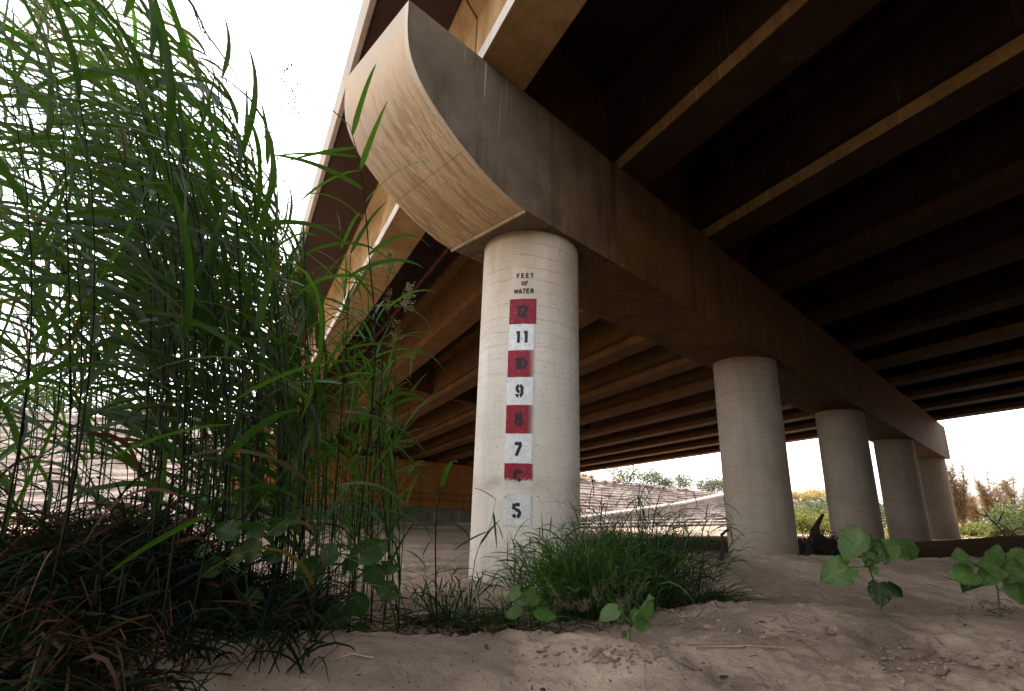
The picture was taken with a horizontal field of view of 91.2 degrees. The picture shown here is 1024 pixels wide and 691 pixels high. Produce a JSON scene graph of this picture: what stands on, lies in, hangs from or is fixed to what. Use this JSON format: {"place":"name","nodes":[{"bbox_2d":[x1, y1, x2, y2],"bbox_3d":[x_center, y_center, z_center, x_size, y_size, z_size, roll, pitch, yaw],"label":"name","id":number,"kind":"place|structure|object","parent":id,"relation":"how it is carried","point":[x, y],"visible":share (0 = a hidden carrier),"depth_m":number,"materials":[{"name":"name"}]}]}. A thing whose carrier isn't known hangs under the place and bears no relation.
{"place":"outdoors","nodes":[
{"label":"outdoors","id":0,"kind":"place"},
{"bbox_2d":[0,409,1005,529],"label":"river bank","id":1,"kind":"structure","parent":0,"point":[119,471],"depth_m":34.86,"materials":[{"name":"beige stone"}]},
{"bbox_2d":[0,367,65,411],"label":"bush","id":2,"kind":"object","parent":1,"relation":"on","point":[3,379],"visible":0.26,"depth_m":37.06,"materials":[{"name":"green plant"}]},
{"bbox_2d":[2,366,110,415],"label":"bush","id":3,"kind":"object","parent":1,"relation":"on","point":[41,398],"visible":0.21,"depth_m":37.18,"materials":[{"name":"green plant"}]},
{"bbox_2d":[97,392,142,412],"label":"bush","id":4,"kind":"object","parent":1,"relation":"on","point":[129,396],"visible":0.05,"depth_m":40.42,"materials":[{"name":"green plant"}]},
{"bbox_2d":[581,473,593,478],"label":"dry bush","id":5,"kind":"object","parent":1,"relation":"on","point":[585,475],"visible":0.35,"depth_m":53.23,"materials":[{"name":"yellow plant"}]},
{"bbox_2d":[611,478,623,483],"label":"dry bush","id":6,"kind":"object","parent":1,"relation":"on","point":[618,479],"visible":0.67,"depth_m":54.01,"materials":[{"name":"yellow plant"}]},
{"bbox_2d":[596,464,648,484],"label":"bush","id":7,"kind":"object","parent":1,"relation":"on","point":[622,473],"visible":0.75,"depth_m":56.19,"materials":[{"name":"green plant"}]},
{"bbox_2d":[580,476,692,489],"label":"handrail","id":8,"kind":"object","parent":1,"relation":"on","point":[636,483],"visible":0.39,"depth_m":54.16,"materials":[{"name":"grey metal"}]},
{"bbox_2d":[595,469,704,483],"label":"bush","id":9,"kind":"object","parent":1,"relation":"on","point":[638,473],"visible":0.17,"depth_m":58.89,"materials":[{"name":"green plant"}]},
{"bbox_2d":[580,484,721,516],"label":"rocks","id":10,"kind":"object","parent":1,"relation":"on","point":[654,500],"visible":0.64,"depth_m":50.66,"materials":[{"name":"grey stone"}]},
{"bbox_2d":[637,463,681,487],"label":"bush","id":11,"kind":"object","parent":1,"relation":"on","point":[653,477],"visible":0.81,"depth_m":58.04,"materials":[{"name":"green plant"}]},
{"bbox_2d":[650,467,702,490],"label":"bush","id":12,"kind":"object","parent":1,"relation":"on","point":[684,482],"visible":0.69,"depth_m":59.73,"materials":[{"name":"green plant"}]},
{"bbox_2d":[678,479,721,492],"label":"handrail","id":13,"kind":"object","parent":1,"relation":"on","point":[700,484],"visible":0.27,"depth_m":58.14,"materials":[{"name":"grey metal"}]},
{"bbox_2d":[694,470,722,492],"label":"bush","id":14,"kind":"object","parent":1,"relation":"on","point":[707,489],"visible":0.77,"depth_m":59.96,"materials":[{"name":"green plant"}]},
{"bbox_2d":[792,488,819,500],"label":"bush","id":15,"kind":"object","parent":1,"relation":"on","point":[796,496],"visible":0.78,"depth_m":65.57,"materials":[{"name":"yellow plant"}]},
{"bbox_2d":[798,481,826,502],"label":"bush","id":16,"kind":"object","parent":1,"relation":"on","point":[815,491],"visible":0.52,"depth_m":66.40,"materials":[{"name":"yellow plant"}]},
{"bbox_2d":[0,518,1023,690],"bbox_3d":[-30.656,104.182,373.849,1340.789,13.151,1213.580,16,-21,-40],"label":"riverbed ground","id":17,"kind":"structure","parent":0,"point":[927,622],"depth_m":2.31,"materials":[{"name":"beige sand"}]},
{"bbox_2d":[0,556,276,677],"bbox_3d":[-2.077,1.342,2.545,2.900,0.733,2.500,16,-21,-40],"label":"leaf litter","id":18,"kind":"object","parent":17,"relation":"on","point":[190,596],"visible":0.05,"depth_m":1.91,"materials":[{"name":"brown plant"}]},
{"bbox_2d":[0,475,397,690],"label":"grass undergrowth","id":19,"kind":"object","parent":17,"relation":"on","point":[227,608],"depth_m":1.85,"materials":[{"name":"green plant"}]},
{"bbox_2d":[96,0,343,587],"bbox_3d":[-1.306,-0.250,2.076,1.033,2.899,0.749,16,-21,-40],"label":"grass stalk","id":20,"kind":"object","parent":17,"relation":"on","point":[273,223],"depth_m":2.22,"materials":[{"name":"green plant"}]},
{"bbox_2d":[0,0,455,668],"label":"tall grass","id":21,"kind":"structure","parent":17,"relation":"on","point":[190,258],"depth_m":2.52,"materials":[{"name":"green plant"}]},
{"bbox_2d":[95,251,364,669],"bbox_3d":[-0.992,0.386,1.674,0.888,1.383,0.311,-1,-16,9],"label":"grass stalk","id":22,"kind":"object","parent":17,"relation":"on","point":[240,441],"depth_m":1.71,"materials":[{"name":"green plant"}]},
{"bbox_2d":[194,509,302,630],"bbox_3d":[-1.036,0.897,1.964,0.443,0.509,0.207,-4,-17,20],"label":"cocklebur","id":23,"kind":"object","parent":17,"relation":"on","point":[228,530],"visible":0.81,"depth_m":1.99,"materials":[{"name":"green plant"}]},
{"bbox_2d":[0,468,542,690],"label":"dry grass","id":24,"kind":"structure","parent":17,"relation":"on","point":[115,680],"depth_m":1.65,"materials":[{"name":"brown plant"}]},
{"bbox_2d":[250,61,386,555],"bbox_3d":[-1.196,0.070,2.728,0.677,2.970,0.928,12,-19,-31],"label":"grass stalk","id":25,"kind":"object","parent":17,"relation":"on","point":[313,190],"depth_m":2.74,"materials":[{"name":"green plant"}]},
{"bbox_2d":[257,202,430,628],"bbox_3d":[-0.762,0.367,2.356,0.839,1.997,0.545,-2,-17,13],"label":"grass stalk","id":26,"kind":"object","parent":17,"relation":"on","point":[312,465],"depth_m":2.33,"materials":[{"name":"green plant"}]},
{"bbox_2d":[295,537,400,632],"bbox_3d":[-0.711,1.030,2.148,0.424,0.416,0.220,-3,-17,16],"label":"cocklebur","id":27,"kind":"object","parent":17,"relation":"on","point":[372,550],"visible":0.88,"depth_m":2.17,"materials":[{"name":"green plant"}]},
{"bbox_2d":[224,420,473,521],"bbox_3d":[-6.956,10.811,38.899,26.500,8.900,3.400,10,-18,-27],"label":"abutment","id":28,"kind":"object","parent":17,"relation":"on","point":[459,480],"visible":0.26,"depth_m":38.06,"materials":[{"name":"paint"}]},
{"bbox_2d":[235,482,471,509],"bbox_3d":[-6.801,11.474,37.036,24.564,1.819,0.066,10,-18,-27],"label":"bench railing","id":29,"kind":"object","parent":28,"relation":"attached to","point":[442,500],"visible":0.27,"depth_m":37.16,"materials":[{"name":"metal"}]},
{"bbox_2d":[270,63,432,631],"bbox_3d":[-0.643,0.148,2.302,0.752,2.516,1.060,-4,-17,20],"label":"grass stalk","id":30,"kind":"object","parent":17,"relation":"on","point":[365,153],"depth_m":2.30,"materials":[{"name":"green plant"}]},
{"bbox_2d":[334,653,374,660],"bbox_3d":[-0.548,1.102,1.771,0.149,0.024,0.049,-1,-16,8],"label":"stick","id":31,"kind":"object","parent":17,"relation":"on","point":[339,658],"visible":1,"depth_m":1.77,"materials":[{"name":"wood"}]},
{"bbox_2d":[325,249,444,626],"bbox_3d":[-0.751,0.499,2.735,0.702,2.090,0.548,12,-19,-31],"label":"grass stalk","id":32,"kind":"object","parent":17,"relation":"on","point":[388,273],"depth_m":2.81,"materials":[{"name":"green plant"}]},
{"bbox_2d":[339,282,434,621],"bbox_3d":[-0.651,0.651,2.975,0.555,2.009,0.619,-3,-17,16],"label":"grass stalk","id":33,"kind":"object","parent":17,"relation":"on","point":[411,306],"depth_m":3.00,"materials":[{"name":"green plant"}]},
{"bbox_2d":[334,586,510,614],"bbox_3d":[-0.942,2.075,4.167,1.563,0.107,1.815,16,-21,-40],"label":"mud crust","id":34,"kind":"object","parent":17,"relation":"on","point":[394,604],"visible":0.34,"depth_m":3.66},
{"bbox_2d":[382,438,481,633],"bbox_3d":[-0.403,0.953,2.447,0.545,0.973,0.305,-1,-16,10],"label":"grass stalk","id":35,"kind":"object","parent":17,"relation":"on","point":[445,474],"depth_m":2.49,"materials":[{"name":"green plant"}]},
{"bbox_2d":[359,539,539,635],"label":"grass clump","id":36,"kind":"object","parent":17,"relation":"on","point":[443,615],"visible":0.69,"depth_m":2.88,"materials":[{"name":"green plant"}]},
{"bbox_2d":[430,488,499,633],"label":"grass stalk","id":37,"kind":"object","parent":17,"relation":"on","point":[491,528],"depth_m":2.60,"materials":[{"name":"green plant"}]},
{"bbox_2d":[436,574,601,634],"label":"grass clump","id":38,"kind":"object","parent":17,"relation":"on","point":[500,617],"visible":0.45,"depth_m":2.74,"materials":[{"name":"green plant"}]},
{"bbox_2d":[505,585,556,631],"bbox_3d":[0.095,1.320,2.468,0.263,0.275,0.139,1,-16,1],"label":"cocklebur","id":39,"kind":"object","parent":17,"relation":"on","point":[514,611],"visible":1,"depth_m":2.51,"materials":[{"name":"green plant"}]},
{"bbox_2d":[542,565,652,630],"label":"grass","id":40,"kind":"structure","parent":17,"relation":"on","point":[587,602],"depth_m":3.02,"materials":[{"name":"green plant"}]},
{"bbox_2d":[465,491,735,631],"bbox_3d":[0.472,1.528,3.345,1.742,1.089,1.754,16,-21,-40],"label":"grass clump","id":41,"kind":"object","parent":17,"relation":"on","point":[572,564],"visible":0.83,"depth_m":3.20,"materials":[{"name":"green plant"}]},
{"bbox_2d":[197,593,1009,690],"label":"ground debris","id":42,"kind":"object","parent":17,"relation":"on","point":[543,689],"visible":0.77,"depth_m":1.82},
{"bbox_2d":[532,643,704,672],"bbox_3d":[0.493,1.236,1.976,0.934,0.153,0.456,16,-21,-40],"label":"mud crust","id":43,"kind":"object","parent":17,"relation":"on","point":[596,650],"visible":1,"depth_m":1.84},
{"bbox_2d":[599,594,654,641],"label":"seedling","id":44,"kind":"object","parent":17,"relation":"on","point":[640,617],"visible":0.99,"depth_m":2.35,"materials":[{"name":"green plant"}]},
{"bbox_2d":[261,0,1023,585],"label":"road bridge","id":45,"kind":"structure","parent":17,"relation":"on","point":[747,240],"depth_m":7.87,"materials":[{"name":"concrete"}]},
{"bbox_2d":[539,458,774,610],"bbox_3d":[0.937,1.504,3.836,1.844,1.309,1.902,16,-21,-40],"label":"grass clump","id":46,"kind":"object","parent":17,"relation":"on","point":[641,531],"visible":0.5,"depth_m":3.63,"materials":[{"name":"green plant"}]},
{"bbox_2d":[655,607,692,616],"bbox_3d":[0.991,1.728,3.265,0.132,0.090,0.588,6,-17,-15],"label":"stick","id":47,"kind":"object","parent":17,"relation":"on","point":[674,612],"visible":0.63,"depth_m":3.07,"materials":[{"name":"wood"}]},
{"bbox_2d":[537,607,888,651],"bbox_3d":[0.982,1.529,2.785,2.140,0.220,1.371,9,-18,-23],"label":"mud crust","id":48,"kind":"object","parent":17,"relation":"on","point":[788,629],"visible":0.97,"depth_m":2.63},
{"bbox_2d":[653,557,781,609],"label":"grass clump","id":49,"kind":"object","parent":17,"relation":"on","point":[719,595],"visible":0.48,"depth_m":3.44,"materials":[{"name":"green plant"}]},
{"bbox_2d":[719,528,728,560],"bbox_3d":[3.192,3.011,7.596,0.114,0.480,0.225,11,-19,-30],"label":"driftwood","id":50,"kind":"object","parent":17,"relation":"on","point":[723,548],"visible":0.86,"depth_m":7.58,"materials":[{"name":"wood"}]},
{"bbox_2d":[695,645,783,647],"bbox_3d":[1.086,1.399,2.325,0.455,0.042,0.100,4,-16,-9],"label":"stick","id":51,"kind":"object","parent":17,"relation":"on","point":[737,646],"visible":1,"depth_m":2.32,"materials":[{"name":"brown wood"}]},
{"bbox_2d":[793,493,828,514],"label":"bush","id":52,"kind":"object","parent":17,"relation":"on","point":[809,504],"visible":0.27,"depth_m":38.39,"materials":[{"name":"green plant"}]},
{"bbox_2d":[794,500,828,530],"bbox_3d":[19.134,11.347,33.231,3.220,2.199,3.777,16,-21,-40],"label":"weed patch","id":53,"kind":"object","parent":17,"relation":"on","point":[800,509],"visible":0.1,"depth_m":33.01,"materials":[{"name":"green plant"}]},
{"bbox_2d":[794,509,830,533],"bbox_3d":[18.568,10.890,30.970,2.908,1.591,2.987,16,-21,-40],"label":"weed patch","id":54,"kind":"object","parent":17,"relation":"on","point":[801,520],"visible":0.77,"depth_m":30.91,"materials":[{"name":"green plant"}]},
{"bbox_2d":[798,513,839,554],"bbox_3d":[6.796,4.045,10.546,2.108,0.967,1.297,5,-16,-10],"label":"driftwood stump","id":55,"kind":"object","parent":17,"relation":"on","point":[816,540],"visible":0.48,"depth_m":10.39,"materials":[{"name":"brown wood"}]},
{"bbox_2d":[818,584,868,597],"bbox_3d":[2.724,2.019,4.118,0.269,0.021,0.458,-4,-17,18],"label":"stick","id":56,"kind":"object","parent":17,"relation":"on","point":[842,594],"visible":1,"depth_m":4.01,"materials":[{"name":"wood"}]},
{"bbox_2d":[669,572,1023,675],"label":"fine twigs","id":57,"kind":"object","parent":17,"relation":"on","point":[988,610],"visible":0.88,"depth_m":2.70,"materials":[{"name":"brown wood"}]},
{"bbox_2d":[820,524,919,616],"bbox_3d":[1.957,1.232,2.707,0.519,0.505,0.195,4,-16,-7],"label":"cocklebur","id":58,"kind":"object","parent":17,"relation":"on","point":[854,541],"visible":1,"depth_m":2.74,"materials":[{"name":"green plant"}]},
{"bbox_2d":[879,498,887,531],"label":"bush","id":59,"kind":"object","parent":17,"relation":"on","point":[883,515],"visible":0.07,"depth_m":29.75,"materials":[{"name":"green plant"}]},
{"bbox_2d":[790,645,1023,685],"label":"mud crust","id":60,"kind":"object","parent":17,"relation":"on","point":[986,667],"visible":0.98,"depth_m":2.09},
{"bbox_2d":[797,519,1022,538],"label":"weed cover","id":61,"kind":"object","parent":17,"relation":"on","point":[887,535],"visible":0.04,"depth_m":25.13,"materials":[{"name":"green plant"}]},
{"bbox_2d":[945,458,978,527],"bbox_3d":[25.415,8.465,28.731,2.452,4.256,1.856,-3,-17,17],"label":"tamarisk","id":62,"kind":"object","parent":17,"relation":"on","point":[959,490],"visible":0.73,"depth_m":28.44,"materials":[{"name":"brown plant"}]},
{"bbox_2d":[959,525,989,536],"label":"bush","id":63,"kind":"object","parent":17,"relation":"on","point":[973,531],"visible":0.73,"depth_m":23.58,"materials":[{"name":"green plant"}]},
{"bbox_2d":[966,492,984,522],"bbox_3d":[30.622,10.861,33.543,2.063,2.692,1.941,16,-21,-40],"label":"tamarisk","id":64,"kind":"object","parent":17,"relation":"on","point":[973,513],"visible":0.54,"depth_m":33.16,"materials":[{"name":"brown plant"}]},
{"bbox_2d":[949,543,1023,615],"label":"cocklebur","id":65,"kind":"object","parent":17,"relation":"on","point":[996,564],"visible":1,"depth_m":2.68,"materials":[{"name":"green plant"}]},
{"bbox_2d":[962,519,1015,531],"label":"bush","id":66,"kind":"object","parent":17,"relation":"on","point":[969,524],"visible":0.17,"depth_m":24.99,"materials":[{"name":"green plant"}]},
{"bbox_2d":[968,469,1015,520],"bbox_3d":[28.991,9.210,30.086,3.194,3.671,2.380,16,-21,-40],"label":"tamarisk","id":67,"kind":"object","parent":17,"relation":"on","point":[984,502],"visible":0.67,"depth_m":30.09,"materials":[{"name":"brown plant"}]},
{"bbox_2d":[973,504,1021,535],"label":"dead branch","id":68,"kind":"object","parent":17,"relation":"on","point":[999,528],"visible":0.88,"depth_m":21.63,"materials":[{"name":"brown wood"}]},
{"bbox_2d":[974,497,1023,535],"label":"bush","id":69,"kind":"object","parent":17,"relation":"on","point":[1005,519],"visible":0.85,"depth_m":22.11,"materials":[{"name":"green plant"}]},
{"bbox_2d":[981,523,1023,536],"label":"bush","id":70,"kind":"object","parent":17,"relation":"on","point":[994,533],"visible":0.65,"depth_m":22.70,"materials":[{"name":"green plant"}]},
{"bbox_2d":[982,473,1023,516],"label":"tamarisk","id":71,"kind":"object","parent":17,"relation":"on","point":[1011,495],"visible":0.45,"depth_m":29.27,"materials":[{"name":"brown plant"}]},
{"bbox_2d":[992,496,1023,530],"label":"bush","id":72,"kind":"object","parent":17,"relation":"on","point":[1019,508],"visible":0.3,"depth_m":24.16,"materials":[{"name":"green plant"}]},
{"bbox_2d":[0,0,1023,506],"label":"sky","id":73,"kind":"structure","parent":0,"point":[315,36],"materials":[{"name":"white"}]},
{"bbox_2d":[580,496,723,521],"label":"ramp slope","id":74,"kind":"structure","parent":0,"point":[713,501],"depth_m":50.92,"materials":[{"name":"concrete"}]},
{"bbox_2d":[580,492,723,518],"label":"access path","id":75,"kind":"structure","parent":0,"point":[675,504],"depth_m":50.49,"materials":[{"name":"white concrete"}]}
]}

